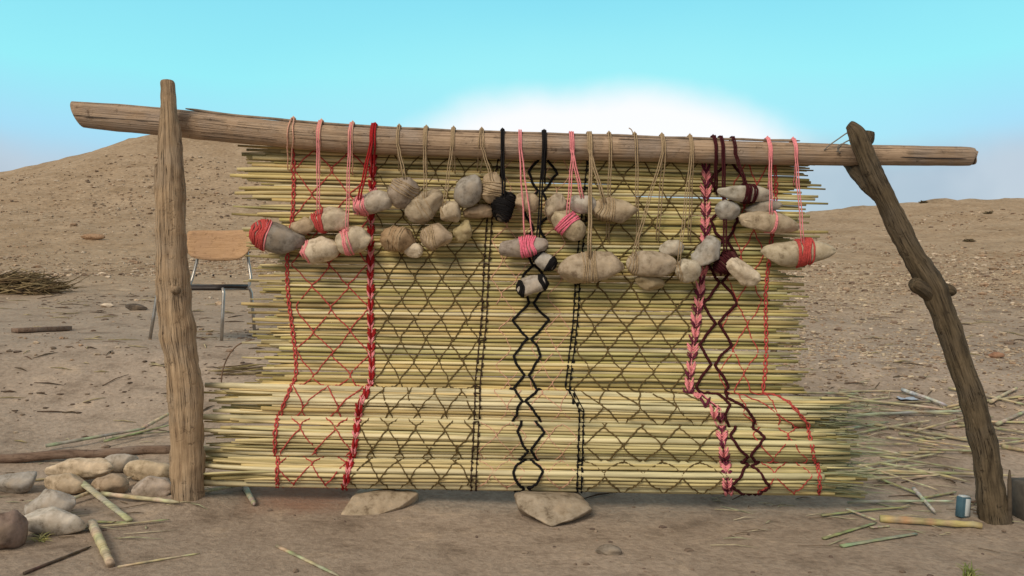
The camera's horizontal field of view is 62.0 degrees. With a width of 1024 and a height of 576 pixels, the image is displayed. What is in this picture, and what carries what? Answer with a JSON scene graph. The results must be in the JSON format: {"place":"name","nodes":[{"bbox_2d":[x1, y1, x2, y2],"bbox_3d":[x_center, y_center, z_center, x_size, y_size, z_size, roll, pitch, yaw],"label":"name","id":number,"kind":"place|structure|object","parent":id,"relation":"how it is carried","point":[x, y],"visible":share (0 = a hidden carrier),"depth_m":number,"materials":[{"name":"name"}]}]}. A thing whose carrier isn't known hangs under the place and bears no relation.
{"place":"outdoors","nodes":[
{"label":"outdoors","id":0,"kind":"place"},
{"bbox_2d":[0,135,1023,575],"bbox_3d":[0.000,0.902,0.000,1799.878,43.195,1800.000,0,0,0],"label":"ground","id":1,"kind":"structure","parent":0,"point":[432,533],"depth_m":4.38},
{"bbox_2d":[0,509,27,549],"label":"rock","id":2,"kind":"object","parent":1,"relation":"on","point":[13,528],"visible":0.97,"depth_m":2.80,"materials":[{"name":"stone"}]},
{"bbox_2d":[0,471,36,493],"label":"rock","id":3,"kind":"object","parent":1,"relation":"on","point":[18,483],"visible":0.98,"depth_m":3.44,"materials":[{"name":"stone"}]},
{"bbox_2d":[29,531,51,541],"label":"grass tuft","id":4,"kind":"object","parent":1,"relation":"on","point":[42,537],"visible":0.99,"depth_m":2.88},
{"bbox_2d":[11,326,71,332],"bbox_3d":[-3.545,0.310,6.432,0.090,0.033,0.414,0,0,31],"label":"wooden plank","id":5,"kind":"object","parent":1,"relation":"on","point":[38,329],"visible":1,"depth_m":6.38,"materials":[{"name":"brown wood"}]},
{"bbox_2d":[0,267,93,294],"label":"brush pile","id":6,"kind":"object","parent":1,"relation":"on","point":[14,282],"visible":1,"depth_m":9.52,"materials":[{"name":"plant"}]},
{"bbox_2d":[23,489,75,514],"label":"rock","id":7,"kind":"object","parent":1,"relation":"on","point":[45,498],"visible":0.74,"depth_m":3.13,"materials":[{"name":"stone"}]},
{"bbox_2d":[24,506,85,535],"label":"rock","id":8,"kind":"object","parent":1,"relation":"on","point":[55,521],"visible":0.86,"depth_m":2.94,"materials":[{"name":"stone"}]},
{"bbox_2d":[23,546,91,574],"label":"cut reed","id":9,"kind":"object","parent":1,"relation":"on","point":[50,562],"visible":1,"depth_m":2.68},
{"bbox_2d":[44,473,86,493],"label":"rock","id":10,"kind":"object","parent":1,"relation":"on","point":[69,483],"visible":0.81,"depth_m":3.45,"materials":[{"name":"stone"}]},
{"bbox_2d":[44,458,113,479],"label":"rock","id":11,"kind":"object","parent":1,"relation":"on","point":[88,468],"visible":0.87,"depth_m":3.57,"materials":[{"name":"stone"}]},
{"bbox_2d":[0,445,169,462],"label":"fallen pole","id":12,"kind":"object","parent":1,"relation":"on","point":[68,454],"visible":0.88,"depth_m":3.90,"materials":[{"name":"brown wood"}]},
{"bbox_2d":[80,234,104,239],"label":"rock","id":13,"kind":"object","parent":1,"relation":"on","point":[93,236],"visible":1,"depth_m":28.93,"materials":[{"name":"stone"}]},
{"bbox_2d":[45,428,145,447],"bbox_3d":[-2.007,0.723,4.121,0.439,0.054,0.018,0,0,-34],"label":"cut reed","id":14,"kind":"object","parent":1,"relation":"on","point":[86,438],"visible":1,"depth_m":4.10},
{"bbox_2d":[87,519,114,567],"bbox_3d":[-1.373,0.847,2.847,0.036,0.040,0.489,0,0,-33],"label":"cut reed","id":15,"kind":"object","parent":1,"relation":"on","point":[98,538],"visible":1,"depth_m":2.81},
{"bbox_2d":[77,475,132,521],"bbox_3d":[-1.623,0.815,3.343,0.036,0.073,0.681,0,0,-43],"label":"cut reed","id":16,"kind":"object","parent":1,"relation":"on","point":[95,493],"visible":0.89,"depth_m":3.27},
{"bbox_2d":[91,473,129,493],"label":"rock","id":17,"kind":"object","parent":1,"relation":"on","point":[114,483],"visible":0.71,"depth_m":3.47,"materials":[{"name":"stone"}]},
{"bbox_2d":[105,454,138,472],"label":"rock","id":18,"kind":"object","parent":1,"relation":"on","point":[118,462],"visible":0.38,"depth_m":3.73,"materials":[{"name":"stone"}]},
{"bbox_2d":[85,519,169,528],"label":"cut reed","id":19,"kind":"object","parent":1,"relation":"on","point":[117,524],"visible":0.6,"depth_m":3.08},
{"bbox_2d":[103,425,168,441],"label":"cut reed","id":20,"kind":"object","parent":1,"relation":"on","point":[119,437],"visible":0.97,"depth_m":4.14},
{"bbox_2d":[125,303,147,309],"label":"rock","id":21,"kind":"object","parent":1,"relation":"on","point":[133,306],"visible":0.99,"depth_m":8.09,"materials":[{"name":"stone"}]},
{"bbox_2d":[100,491,179,502],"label":"cut reed","id":22,"kind":"object","parent":1,"relation":"on","point":[119,495],"visible":0.96,"depth_m":3.35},
{"bbox_2d":[123,460,168,480],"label":"rock","id":23,"kind":"object","parent":1,"relation":"on","point":[138,470],"visible":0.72,"depth_m":3.62,"materials":[{"name":"stone"}]},
{"bbox_2d":[131,476,170,496],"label":"rock","id":24,"kind":"object","parent":1,"relation":"on","point":[151,486],"visible":0.87,"depth_m":3.40,"materials":[{"name":"stone"}]},
{"bbox_2d":[141,412,168,429],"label":"cut reed","id":25,"kind":"object","parent":1,"relation":"on","point":[155,421],"visible":0.84,"depth_m":4.31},
{"bbox_2d":[117,553,199,567],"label":"cut reed","id":26,"kind":"object","parent":1,"relation":"on","point":[138,563],"visible":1,"depth_m":2.70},
{"bbox_2d":[154,79,205,501],"bbox_3d":[-1.319,0.033,3.384,0.196,1.719,0.148,0,0,0],"label":"wooden post","id":27,"kind":"object","parent":1,"relation":"on","point":[177,333],"visible":0.97,"depth_m":3.34,"materials":[{"name":"brown wood"}]},
{"bbox_2d":[148,230,255,340],"bbox_3d":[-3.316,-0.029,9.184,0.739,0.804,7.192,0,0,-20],"label":"school chair","id":28,"kind":"object","parent":1,"relation":"on","point":[223,245],"visible":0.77,"depth_m":6.33,"materials":[{"name":"wood"}]},
{"bbox_2d":[208,364,277,374],"bbox_3d":[-1.584,0.486,5.082,0.435,0.060,0.151,0,0,0],"label":"twig heap","id":29,"kind":"object","parent":1,"relation":"on","point":[235,368],"visible":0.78,"depth_m":5.06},
{"bbox_2d":[242,487,255,504],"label":"cut reed","id":30,"kind":"object","parent":1,"relation":"on","point":[248,493],"visible":0.93,"depth_m":3.47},
{"bbox_2d":[275,545,338,575],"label":"cut reed","id":31,"kind":"object","parent":1,"relation":"on","point":[303,558],"visible":1,"depth_m":2.75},
{"bbox_2d":[341,489,418,514],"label":"rock","id":32,"kind":"object","parent":1,"relation":"on","point":[370,501],"visible":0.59,"depth_m":3.39,"materials":[{"name":"stone"}]},
{"bbox_2d":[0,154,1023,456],"bbox_3d":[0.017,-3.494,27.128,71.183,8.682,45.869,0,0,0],"label":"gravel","id":33,"kind":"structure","parent":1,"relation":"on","point":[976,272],"depth_m":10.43,"materials":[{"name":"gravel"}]},
{"bbox_2d":[0,295,1023,552],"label":"ground litter","id":34,"kind":"object","parent":1,"relation":"on","point":[580,377],"visible":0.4,"depth_m":4.67,"materials":[{"name":"plant"}]},
{"bbox_2d":[0,310,1023,575],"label":"soil crumbs","id":35,"kind":"object","parent":1,"relation":"on","point":[522,516],"visible":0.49,"depth_m":3.22,"materials":[{"name":"soil"}]},
{"bbox_2d":[514,490,591,526],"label":"rock","id":36,"kind":"object","parent":1,"relation":"on","point":[552,508],"visible":0.88,"depth_m":3.31,"materials":[{"name":"stone"}]},
{"bbox_2d":[595,544,621,554],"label":"rock","id":37,"kind":"object","parent":1,"relation":"on","point":[607,549],"visible":1,"depth_m":2.89,"materials":[{"name":"stone"}]},
{"bbox_2d":[788,392,857,394],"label":"cut reed","id":38,"kind":"object","parent":1,"relation":"on","point":[836,393],"visible":0.84,"depth_m":4.94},
{"bbox_2d":[821,522,876,539],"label":"cut reed","id":39,"kind":"object","parent":1,"relation":"on","point":[843,532],"visible":1,"depth_m":3.21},
{"bbox_2d":[821,506,909,515],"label":"cut reed","id":40,"kind":"object","parent":1,"relation":"on","point":[835,513],"visible":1,"depth_m":3.46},
{"bbox_2d":[838,390,901,392],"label":"cut reed","id":41,"kind":"object","parent":1,"relation":"on","point":[870,391],"visible":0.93,"depth_m":5.01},
{"bbox_2d":[839,533,917,547],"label":"cut reed","id":42,"kind":"object","parent":1,"relation":"on","point":[871,540],"visible":1,"depth_m":3.10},
{"bbox_2d":[853,442,913,444],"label":"cut reed","id":43,"kind":"object","parent":1,"relation":"on","point":[871,443],"visible":0.86,"depth_m":4.31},
{"bbox_2d":[848,464,929,471],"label":"cut reed","id":44,"kind":"object","parent":1,"relation":"on","point":[896,467],"visible":0.59,"depth_m":4.01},
{"bbox_2d":[855,450,927,456],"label":"cut reed","id":45,"kind":"object","parent":1,"relation":"on","point":[889,453],"visible":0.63,"depth_m":4.20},
{"bbox_2d":[850,461,937,489],"bbox_3d":[1.756,0.863,3.929,0.009,0.063,0.420,0,0,-37],"label":"cut reed","id":46,"kind":"object","parent":1,"relation":"on","point":[901,478],"visible":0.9,"depth_m":3.88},
{"bbox_2d":[854,453,937,466],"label":"cut reed","id":47,"kind":"object","parent":1,"relation":"on","point":[890,461],"visible":0.88,"depth_m":4.09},
{"bbox_2d":[842,398,950,409],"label":"cut reed","id":48,"kind":"object","parent":1,"relation":"on","point":[892,403],"visible":0.73,"depth_m":4.81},
{"bbox_2d":[855,474,939,481],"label":"cut reed","id":49,"kind":"object","parent":1,"relation":"on","point":[903,477],"visible":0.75,"depth_m":3.89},
{"bbox_2d":[847,500,953,503],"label":"cut reed","id":50,"kind":"object","parent":1,"relation":"on","point":[869,501],"visible":0.98,"depth_m":3.56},
{"bbox_2d":[847,410,961,417],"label":"cut reed","id":51,"kind":"object","parent":1,"relation":"on","point":[908,412],"visible":0.81,"depth_m":4.68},
{"bbox_2d":[885,436,940,445],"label":"cut reed","id":52,"kind":"object","parent":1,"relation":"on","point":[896,438],"visible":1,"depth_m":4.34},
{"bbox_2d":[879,408,952,414],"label":"cut reed","id":53,"kind":"object","parent":1,"relation":"on","point":[900,410],"visible":0.99,"depth_m":4.70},
{"bbox_2d":[898,432,937,439],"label":"cut reed","id":54,"kind":"object","parent":1,"relation":"on","point":[913,435],"visible":1,"depth_m":4.39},
{"bbox_2d":[870,422,967,440],"bbox_3d":[2.135,0.752,4.458,0.488,0.071,0.017,0,0,24],"label":"cut reed","id":55,"kind":"object","parent":1,"relation":"on","point":[921,432],"visible":0.88,"depth_m":4.45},
{"bbox_2d":[898,451,945,453],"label":"cut reed","id":56,"kind":"object","parent":1,"relation":"on","point":[908,452],"visible":1,"depth_m":4.21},
{"bbox_2d":[877,461,969,481],"bbox_3d":[1.915,0.856,3.976,0.395,0.056,0.014,0,0,31],"label":"cut reed","id":57,"kind":"object","parent":1,"relation":"on","point":[910,468],"visible":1,"depth_m":3.97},
{"bbox_2d":[901,388,946,405],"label":"cut reed","id":58,"kind":"object","parent":1,"relation":"on","point":[921,396],"visible":1,"depth_m":4.90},
{"bbox_2d":[912,487,935,512],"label":"cut reed","id":59,"kind":"object","parent":1,"relation":"on","point":[921,497],"visible":1,"depth_m":3.60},
{"bbox_2d":[880,455,972,470],"bbox_3d":[1.986,0.838,4.071,0.418,0.050,0.013,0,0,20],"label":"cut reed","id":60,"kind":"object","parent":1,"relation":"on","point":[908,460],"visible":0.94,"depth_m":4.07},
{"bbox_2d":[844,121,1013,524],"bbox_3d":[1.663,0.159,3.404,0.640,1.639,0.292,0,0,16],"label":"crooked post","id":61,"kind":"object","parent":1,"relation":"on","point":[931,287],"visible":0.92,"depth_m":3.33,"materials":[{"name":"brown wood"}]},
{"bbox_2d":[70,101,977,165],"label":"wooden beam","id":62,"kind":"structure","parent":61,"relation":"on","point":[145,120],"depth_m":3.46,"materials":[{"name":"brown wood"}]},
{"bbox_2d":[249,219,305,253],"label":"weight stone","id":63,"kind":"object","parent":62,"relation":"hanging from","point":[268,235],"visible":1,"depth_m":3.43,"materials":[{"name":"stone"}]},
{"bbox_2d":[290,217,314,234],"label":"weight stone","id":64,"kind":"object","parent":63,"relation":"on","point":[303,226],"visible":0.8,"depth_m":3.48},
{"bbox_2d":[299,236,338,263],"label":"weight stone","id":65,"kind":"object","parent":62,"relation":"hanging from","point":[320,249],"visible":0.99,"depth_m":3.43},
{"bbox_2d":[309,120,347,233],"bbox_3d":[-0.747,-0.455,3.474,0.154,0.467,0.118,0,0,27],"label":"weight stone","id":66,"kind":"object","parent":62,"relation":"hanging from","point":[326,219],"visible":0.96,"depth_m":3.44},
{"bbox_2d":[335,122,370,255],"bbox_3d":[-0.649,-0.405,3.467,0.135,0.551,0.134,0,0,39],"label":"weight stone","id":67,"kind":"object","parent":62,"relation":"hanging from","point":[351,240],"visible":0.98,"depth_m":3.43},
{"bbox_2d":[352,123,391,216],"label":"weight stone","id":68,"kind":"object","parent":62,"relation":"hanging from","point":[372,202],"visible":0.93,"depth_m":3.44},
{"bbox_2d":[380,225,415,252],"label":"weight stone","id":69,"kind":"object","parent":62,"relation":"hanging from","point":[394,238],"visible":0.98,"depth_m":3.44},
{"bbox_2d":[387,125,419,208],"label":"weight stone","id":70,"kind":"object","parent":62,"relation":"hanging from","point":[403,192],"visible":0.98,"depth_m":3.43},
{"bbox_2d":[403,243,422,257],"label":"weight stone","id":71,"kind":"object","parent":62,"relation":"hanging from","point":[414,250],"visible":0.59,"depth_m":3.46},
{"bbox_2d":[404,126,442,224],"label":"weight stone","id":72,"kind":"object","parent":62,"relation":"hanging from","point":[422,207],"visible":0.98,"depth_m":3.44,"materials":[{"name":"stone"}]},
{"bbox_2d":[420,223,452,250],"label":"weight stone","id":73,"kind":"object","parent":62,"relation":"hanging from","point":[434,236],"visible":1,"depth_m":3.43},
{"bbox_2d":[439,127,460,222],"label":"weight stone","id":74,"kind":"object","parent":62,"relation":"hanging from","point":[450,211],"visible":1,"depth_m":3.44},
{"bbox_2d":[453,174,481,207],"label":"weight stone","id":75,"kind":"object","parent":62,"relation":"hanging from","point":[467,191],"visible":1,"depth_m":3.42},
{"bbox_2d":[480,129,503,203],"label":"weight stone","id":76,"kind":"object","parent":62,"relation":"hanging from","point":[491,185],"visible":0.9,"depth_m":3.44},
{"bbox_2d":[185,108,799,141],"bbox_3d":[-0.079,-0.668,3.492,2.519,0.139,0.012,0,0,0],"label":"thin stick","id":77,"kind":"object","parent":62,"relation":"on","point":[476,131],"visible":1,"depth_m":3.49,"materials":[{"name":"wood"}]},
{"bbox_2d":[490,128,515,222],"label":"weight stone","id":78,"kind":"object","parent":62,"relation":"hanging from","point":[503,206],"visible":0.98,"depth_m":3.44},
{"bbox_2d":[499,129,547,257],"bbox_3d":[0.050,-0.385,3.473,0.185,0.530,0.126,0,0,34],"label":"weight stone","id":79,"kind":"object","parent":62,"relation":"hanging from","point":[525,246],"visible":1,"depth_m":3.44,"materials":[{"name":"stone"}]},
{"bbox_2d":[532,130,557,270],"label":"weight stone","id":80,"kind":"object","parent":62,"relation":"hanging from","point":[543,260],"visible":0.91,"depth_m":3.45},
{"bbox_2d":[203,116,906,497],"bbox_3d":[0.144,0.077,3.478,2.990,1.564,0.204,0,0,0],"label":"reed mat","id":81,"kind":"object","parent":62,"relation":"hanging from","point":[359,412],"visible":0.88,"depth_m":3.53,"materials":[{"name":"wicker"}]},
{"bbox_2d":[453,220,471,242],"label":"weight stone","id":82,"kind":"object","parent":81,"relation":"hanging from","point":[462,232],"visible":1,"depth_m":3.47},
{"bbox_2d":[463,204,492,218],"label":"weight stone","id":83,"kind":"object","parent":81,"relation":"hanging from","point":[478,211],"visible":0.89,"depth_m":3.48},
{"bbox_2d":[515,192,538,212],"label":"weight stone","id":84,"kind":"object","parent":81,"relation":"hanging from","point":[533,200],"visible":0.91,"depth_m":3.46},
{"bbox_2d":[516,274,547,297],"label":"weight stone","id":85,"kind":"object","parent":81,"relation":"hanging from","point":[528,285],"visible":1,"depth_m":3.45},
{"bbox_2d":[544,193,566,220],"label":"weight stone","id":86,"kind":"object","parent":81,"relation":"hanging from","point":[555,202],"visible":0.91,"depth_m":3.46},
{"bbox_2d":[635,276,664,290],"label":"weight stone","id":87,"kind":"object","parent":81,"relation":"hanging from","point":[649,283],"visible":0.9,"depth_m":3.48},
{"bbox_2d":[659,240,684,255],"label":"weight stone","id":88,"kind":"object","parent":81,"relation":"hanging from","point":[670,247],"visible":0.91,"depth_m":3.48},
{"bbox_2d":[714,200,740,220],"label":"weight stone","id":89,"kind":"object","parent":81,"relation":"hanging from","point":[728,210],"visible":1,"depth_m":3.44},
{"bbox_2d":[745,200,782,211],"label":"weight stone","id":90,"kind":"object","parent":81,"relation":"hanging from","point":[760,206],"visible":0.84,"depth_m":3.48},
{"bbox_2d":[551,131,585,240],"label":"weight stone","id":91,"kind":"object","parent":62,"relation":"hanging from","point":[569,225],"visible":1,"depth_m":3.44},
{"bbox_2d":[569,131,595,213],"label":"weight stone","id":92,"kind":"object","parent":62,"relation":"hanging from","point":[579,204],"visible":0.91,"depth_m":3.45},
{"bbox_2d":[558,131,624,283],"bbox_3d":[0.325,-0.330,3.483,0.279,0.627,0.146,0,0,0],"label":"weight stone","id":93,"kind":"object","parent":62,"relation":"hanging from","point":[588,266],"visible":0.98,"depth_m":3.43,"materials":[{"name":"stone"}]},
{"bbox_2d":[586,131,637,223],"bbox_3d":[0.405,-0.453,3.483,0.220,0.380,0.113,0,0,10],"label":"weight stone","id":94,"kind":"object","parent":62,"relation":"hanging from","point":[610,209],"visible":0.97,"depth_m":3.44,"materials":[{"name":"stone"}]},
{"bbox_2d":[626,134,676,276],"bbox_3d":[0.566,-0.338,3.482,0.198,0.586,0.118,0,0,-12],"label":"weight stone","id":95,"kind":"object","parent":62,"relation":"hanging from","point":[642,263],"visible":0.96,"depth_m":3.44,"materials":[{"name":"stone"}]},
{"bbox_2d":[674,135,701,282],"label":"weight stone","id":96,"kind":"object","parent":62,"relation":"hanging from","point":[687,270],"visible":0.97,"depth_m":3.44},
{"bbox_2d":[691,235,720,265],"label":"weight stone","id":97,"kind":"object","parent":62,"relation":"hanging from","point":[706,251],"visible":0.86,"depth_m":3.44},
{"bbox_2d":[712,135,738,275],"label":"weight stone","id":98,"kind":"object","parent":62,"relation":"hanging from","point":[719,266],"visible":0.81,"depth_m":3.46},
{"bbox_2d":[726,257,760,285],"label":"weight stone","id":99,"kind":"object","parent":62,"relation":"hanging from","point":[741,272],"visible":1,"depth_m":3.44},
{"bbox_2d":[717,136,773,203],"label":"weight stone","id":100,"kind":"object","parent":62,"relation":"hanging from","point":[744,193],"visible":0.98,"depth_m":3.45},
{"bbox_2d":[739,137,799,233],"bbox_3d":[1.051,-0.418,3.480,0.232,0.399,0.129,0,0,22],"label":"weight stone","id":101,"kind":"object","parent":62,"relation":"hanging from","point":[772,222],"visible":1,"depth_m":3.44,"materials":[{"name":"stone"}]},
{"bbox_2d":[760,138,835,267],"bbox_3d":[1.164,-0.347,3.481,0.304,0.533,0.137,0,0,0],"label":"weight stone","id":102,"kind":"object","parent":62,"relation":"hanging from","point":[800,252],"visible":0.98,"depth_m":3.43,"materials":[{"name":"stone"}]},
{"bbox_2d":[879,515,982,528],"bbox_3d":[1.630,0.910,3.319,0.365,0.032,0.032,0,0,14],"label":"cut reed","id":103,"kind":"object","parent":1,"relation":"on","point":[915,520],"visible":1,"depth_m":3.31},
{"bbox_2d":[854,469,1014,475],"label":"cut reed","id":104,"kind":"object","parent":1,"relation":"on","point":[940,472],"visible":0.64,"depth_m":3.96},
{"bbox_2d":[871,472,950,474],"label":"cut reed","id":105,"kind":"object","parent":104,"relation":"on","point":[907,473],"visible":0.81,"depth_m":3.96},
{"bbox_2d":[914,417,962,431],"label":"cut reed","id":106,"kind":"object","parent":1,"relation":"on","point":[924,428],"visible":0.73,"depth_m":4.52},
{"bbox_2d":[918,439,969,447],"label":"cut reed","id":107,"kind":"object","parent":1,"relation":"on","point":[922,440],"visible":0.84,"depth_m":4.32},
{"bbox_2d":[919,448,970,451],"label":"cut reed","id":108,"kind":"object","parent":1,"relation":"on","point":[933,449],"visible":0.86,"depth_m":4.21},
{"bbox_2d":[955,495,970,517],"bbox_3d":[1.798,0.870,3.393,0.052,0.088,0.036,0,0,-18],"label":"carton","id":109,"kind":"object","parent":1,"relation":"on","point":[963,506],"visible":1,"depth_m":3.38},
{"bbox_2d":[955,559,982,575],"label":"grass tuft","id":110,"kind":"object","parent":1,"relation":"on","point":[970,571],"visible":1,"depth_m":2.75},
{"bbox_2d":[948,387,1023,404],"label":"cut reed","id":111,"kind":"object","parent":1,"relation":"on","point":[989,396],"visible":0.6,"depth_m":4.91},
{"bbox_2d":[957,421,1023,433],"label":"cut reed","id":112,"kind":"object","parent":1,"relation":"on","point":[997,428],"visible":0.56,"depth_m":4.51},
{"bbox_2d":[989,387,1017,403],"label":"cut reed","id":113,"kind":"object","parent":1,"relation":"on","point":[993,400],"visible":1,"depth_m":4.95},
{"bbox_2d":[1007,470,1011,524],"bbox_3d":[1.938,0.828,3.318,0.018,0.240,0.018,0,0,24],"label":"stake","id":114,"kind":"object","parent":1,"relation":"on","point":[1009,492],"visible":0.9,"depth_m":3.31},
{"bbox_2d":[995,410,1023,425],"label":"cut reed","id":115,"kind":"object","parent":1,"relation":"on","point":[1002,421],"visible":1,"depth_m":4.65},
{"bbox_2d":[1001,444,1023,451],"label":"cut reed","id":116,"kind":"object","parent":1,"relation":"on","point":[1008,447],"visible":1,"depth_m":4.28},
{"bbox_2d":[1012,477,1023,520],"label":"dark block","id":117,"kind":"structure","parent":1,"relation":"on","point":[1017,497],"depth_m":3.44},
{"bbox_2d":[0,0,1023,211],"label":"sky","id":118,"kind":"structure","parent":0,"point":[908,72],"materials":[{"name":"blue"}]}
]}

